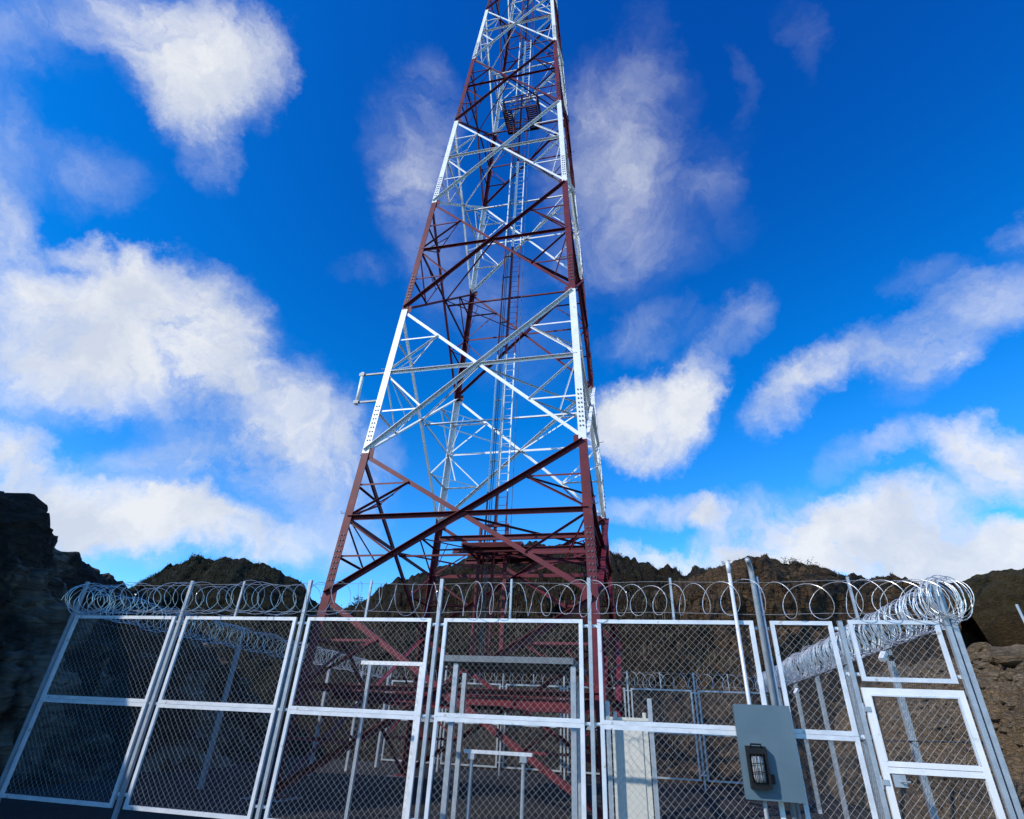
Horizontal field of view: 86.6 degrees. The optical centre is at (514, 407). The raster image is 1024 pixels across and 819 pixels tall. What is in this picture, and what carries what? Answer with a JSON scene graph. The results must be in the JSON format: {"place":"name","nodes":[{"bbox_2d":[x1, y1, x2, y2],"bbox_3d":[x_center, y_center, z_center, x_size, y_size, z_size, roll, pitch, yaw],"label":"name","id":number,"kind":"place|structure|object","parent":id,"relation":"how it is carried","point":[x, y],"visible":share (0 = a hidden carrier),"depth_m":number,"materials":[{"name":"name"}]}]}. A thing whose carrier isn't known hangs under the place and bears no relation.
{"place":"outdoors","nodes":[
{"label":"outdoors","id":0,"kind":"place"},
{"bbox_2d":[0,491,291,790],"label":"rock cliff","id":1,"kind":"structure","parent":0,"point":[41,575],"depth_m":15.16,"materials":[{"name":"black stone"}]},
{"bbox_2d":[129,556,335,736],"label":"dark hill","id":2,"kind":"structure","parent":0,"point":[223,579],"depth_m":44.74,"materials":[{"name":"brown soil"}]},
{"bbox_2d":[190,552,204,560],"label":"shrub","id":3,"kind":"object","parent":2,"relation":"on","point":[194,555],"visible":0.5,"depth_m":50.43,"materials":[{"name":"green plant"}]},
{"bbox_2d":[0,756,878,818],"bbox_3d":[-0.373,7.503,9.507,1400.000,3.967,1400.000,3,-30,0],"label":"ground","id":4,"kind":"structure","parent":0,"point":[25,809],"depth_m":13.58,"materials":[{"name":"grey gravel"}]},
{"bbox_2d":[0,587,390,804],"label":"chain link fence","id":5,"kind":"object","parent":4,"relation":"on","point":[215,733],"visible":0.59,"depth_m":13.46,"materials":[{"name":"metal"}]},
{"bbox_2d":[61,586,393,677],"bbox_3d":[-6.976,7.541,16.990,0.634,0.617,15.193,-4,-31,12],"label":"razor wire coil","id":6,"kind":"object","parent":5,"relation":"on","point":[364,659],"visible":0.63,"depth_m":14.12,"materials":[{"name":"silver metal"}]},
{"bbox_2d":[344,661,422,818],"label":"portal frame","id":7,"kind":"object","parent":4,"relation":"on","point":[356,754],"visible":0.69,"depth_m":10.16,"materials":[{"name":"white paint"}]},
{"bbox_2d":[240,0,625,818],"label":"lattice tower","id":8,"kind":"structure","parent":4,"relation":"on","point":[484,548],"depth_m":18.67,"materials":[{"name":"red metal"}]},
{"bbox_2d":[353,372,383,405],"bbox_3d":[-4.918,-0.700,18.523,0.939,1.285,0.132,-5,-31,12],"label":"antenna mount","id":9,"kind":"object","parent":8,"relation":"attached to","point":[356,401],"visible":0.98,"depth_m":18.55,"materials":[{"name":"white paint"}]},
{"bbox_2d":[464,749,532,818],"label":"pipe stand","id":10,"kind":"object","parent":4,"relation":"on","point":[475,752],"visible":0.93,"depth_m":9.44,"materials":[{"name":"silver metal"}]},
{"bbox_2d":[0,557,1023,818],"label":"chain link fence","id":11,"kind":"object","parent":4,"relation":"on","point":[996,759],"visible":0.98,"depth_m":8.18,"materials":[{"name":"metal"}]},
{"bbox_2d":[65,578,974,620],"bbox_3d":[-1.172,3.207,9.165,15.317,0.645,0.667,-4,-31,12],"label":"razor wire coil","id":12,"kind":"object","parent":11,"relation":"attached to","point":[295,602],"visible":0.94,"depth_m":9.20,"materials":[{"name":"silver metal"}]},
{"bbox_2d":[732,704,806,803],"bbox_3d":[3.299,4.477,7.094,0.705,1.055,0.174,-4,-31,12],"label":"enclosure","id":13,"kind":"object","parent":11,"relation":"attached to","point":[770,728],"visible":0.96,"depth_m":7.04,"materials":[{"name":"grey metal"}]},
{"bbox_2d":[744,743,775,789],"bbox_3d":[3.127,4.542,6.898,0.304,0.490,0.160,-4,-31,12],"label":"caged lamp","id":14,"kind":"object","parent":13,"relation":"attached to","point":[761,777],"visible":1,"depth_m":6.86,"materials":[{"name":"black plastic"}]},
{"bbox_2d":[860,687,1005,818],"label":"gate","id":15,"kind":"structure","parent":11,"relation":"attached to","point":[982,769],"depth_m":6.80,"materials":[{"name":"white metal"}]},
{"bbox_2d":[440,655,585,818],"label":"equipment canopy","id":16,"kind":"object","parent":4,"relation":"on","point":[541,663],"visible":0.76,"depth_m":10.15,"materials":[{"name":"grey metal"}]},
{"bbox_2d":[377,666,767,789],"bbox_3d":[1.928,12.248,20.972,15.156,3.945,0.071,-4,-31,12],"label":"chain link fence","id":17,"kind":"object","parent":4,"relation":"on","point":[587,728],"visible":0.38,"depth_m":20.73,"materials":[{"name":"metal"}]},
{"bbox_2d":[396,666,764,691],"bbox_3d":[1.924,10.829,21.826,15.090,0.597,0.621,-4,-31,12],"label":"razor wire coil","id":18,"kind":"object","parent":17,"relation":"on","point":[629,681],"visible":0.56,"depth_m":21.08,"materials":[{"name":"silver metal"}]},
{"bbox_2d":[605,698,659,818],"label":"meter board","id":19,"kind":"object","parent":4,"relation":"on","point":[621,741],"visible":0.88,"depth_m":9.44,"materials":[{"name":"white metal"}]},
{"bbox_2d":[725,561,768,818],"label":"conduit pole","id":20,"kind":"object","parent":4,"relation":"on","point":[748,698],"visible":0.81,"depth_m":7.79,"materials":[{"name":"white metal"}]},
{"bbox_2d":[766,586,1006,818],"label":"chain link fence","id":21,"kind":"object","parent":4,"relation":"on","point":[925,784],"visible":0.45,"depth_m":10.60,"materials":[{"name":"metal"}]},
{"bbox_2d":[793,688,803,694],"bbox_3d":[7.865,7.854,15.058,0.329,0.173,0.126,13,-32,-17],"label":"security light","id":22,"kind":"object","parent":21,"relation":"attached to","point":[797,690],"visible":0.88,"depth_m":15.03,"materials":[{"name":"white plastic"}]},
{"bbox_2d":[755,575,972,691],"bbox_3d":[7.636,6.401,13.801,0.748,0.717,15.488,-4,-31,12],"label":"razor wire coil","id":23,"kind":"object","parent":21,"relation":"on","point":[919,592],"visible":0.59,"depth_m":9.85,"materials":[{"name":"silver metal"}]},
{"bbox_2d":[878,651,895,661],"bbox_3d":[6.411,4.291,9.383,0.329,0.173,0.126,13,-32,-17],"label":"security light","id":24,"kind":"object","parent":21,"relation":"attached to","point":[882,658],"visible":0.91,"depth_m":9.36,"materials":[{"name":"white plastic"}]},
{"bbox_2d":[280,541,714,784],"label":"scrub hill","id":25,"kind":"structure","parent":0,"point":[404,604],"depth_m":29.95,"materials":[{"name":"brown soil"}]},
{"bbox_2d":[316,605,341,621],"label":"shrub","id":26,"kind":"object","parent":25,"relation":"on","point":[333,610],"visible":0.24,"depth_m":44.71,"materials":[{"name":"green plant"}]},
{"bbox_2d":[351,596,364,607],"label":"shrub","id":27,"kind":"object","parent":25,"relation":"on","point":[356,604],"visible":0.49,"depth_m":44.55,"materials":[{"name":"green plant"}]},
{"bbox_2d":[128,540,964,765],"bbox_3d":[-6.296,16.266,40.571,62.499,15.111,27.820,-4,-31,12],"label":"dry scrub","id":28,"kind":"object","parent":25,"relation":"on","point":[620,608],"visible":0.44,"depth_m":30.05,"materials":[{"name":"plant"}]},
{"bbox_2d":[611,552,625,559],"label":"shrub","id":29,"kind":"object","parent":25,"relation":"on","point":[617,556],"visible":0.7,"depth_m":42.91,"materials":[{"name":"green plant"}]},
{"bbox_2d":[0,0,1023,607],"label":"sky","id":30,"kind":"structure","parent":0,"point":[801,222],"materials":[{"name":"blue"}]},
{"bbox_2d":[659,554,988,791],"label":"brown cliff","id":31,"kind":"structure","parent":0,"point":[765,569],"depth_m":27.86,"materials":[{"name":"brown stone"}]},
{"bbox_2d":[779,556,801,566],"bbox_3d":[17.735,10.020,34.371,1.562,1.342,1.302,8,-31,-8],"label":"shrub","id":32,"kind":"object","parent":31,"relation":"on","point":[794,562],"visible":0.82,"depth_m":34.40,"materials":[{"name":"green plant"}]},
{"bbox_2d":[800,557,823,572],"bbox_3d":[18.524,10.252,33.686,1.921,1.840,1.735,24,-36,-32],"label":"shrub","id":33,"kind":"object","parent":31,"relation":"on","point":[811,565],"visible":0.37,"depth_m":33.62,"materials":[{"name":"green plant"}]},
{"bbox_2d":[828,570,839,576],"bbox_3d":[19.399,10.223,32.901,0.602,0.825,1.063,-24,-40,37],"label":"shrub","id":34,"kind":"object","parent":31,"relation":"on","point":[835,573],"visible":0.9,"depth_m":32.94,"materials":[{"name":"green plant"}]},
{"bbox_2d":[824,651,1023,818],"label":"rubble slope","id":35,"kind":"structure","parent":0,"point":[1013,753],"depth_m":13.51,"materials":[{"name":"brown stone"}]},
{"bbox_2d":[821,651,1023,818],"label":"loose stones","id":36,"kind":"object","parent":35,"relation":"on","point":[1011,703],"visible":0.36,"depth_m":13.91,"materials":[{"name":"brown stone"}]},
{"bbox_2d":[966,642,990,663],"bbox_3d":[13.010,6.923,15.210,0.758,0.645,1.167,-16,-35,29],"label":"boulder","id":37,"kind":"object","parent":35,"relation":"on","point":[975,650],"visible":0.35,"depth_m":14.99,"materials":[{"name":"stone"}]},
{"bbox_2d":[977,677,996,688],"bbox_3d":[11.445,6.693,13.160,0.542,0.322,0.461,25,-37,-33],"label":"boulder","id":38,"kind":"object","parent":35,"relation":"on","point":[983,683],"visible":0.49,"depth_m":13.05,"materials":[{"name":"stone"}]},
{"bbox_2d":[988,653,997,665],"bbox_3d":[12.604,6.492,14.055,0.611,0.465,0.805,-20,-37,34],"label":"boulder","id":39,"kind":"object","parent":35,"relation":"on","point":[991,659],"visible":0.16,"depth_m":14.03,"materials":[{"name":"stone"}]},
{"bbox_2d":[989,644,1023,670],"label":"boulder","id":40,"kind":"object","parent":35,"relation":"on","point":[1012,656],"visible":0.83,"depth_m":13.20,"materials":[{"name":"brown stone"}]},
{"bbox_2d":[929,568,1023,648],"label":"moor hill","id":41,"kind":"structure","parent":0,"point":[998,596],"depth_m":30.28,"materials":[{"name":"brown soil"}]},
{"bbox_2d":[1015,604,1023,622],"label":"marker post","id":42,"kind":"object","parent":41,"relation":"on","point":[1019,611],"visible":1,"depth_m":21.42,"materials":[{"name":"white metal"}]}
]}

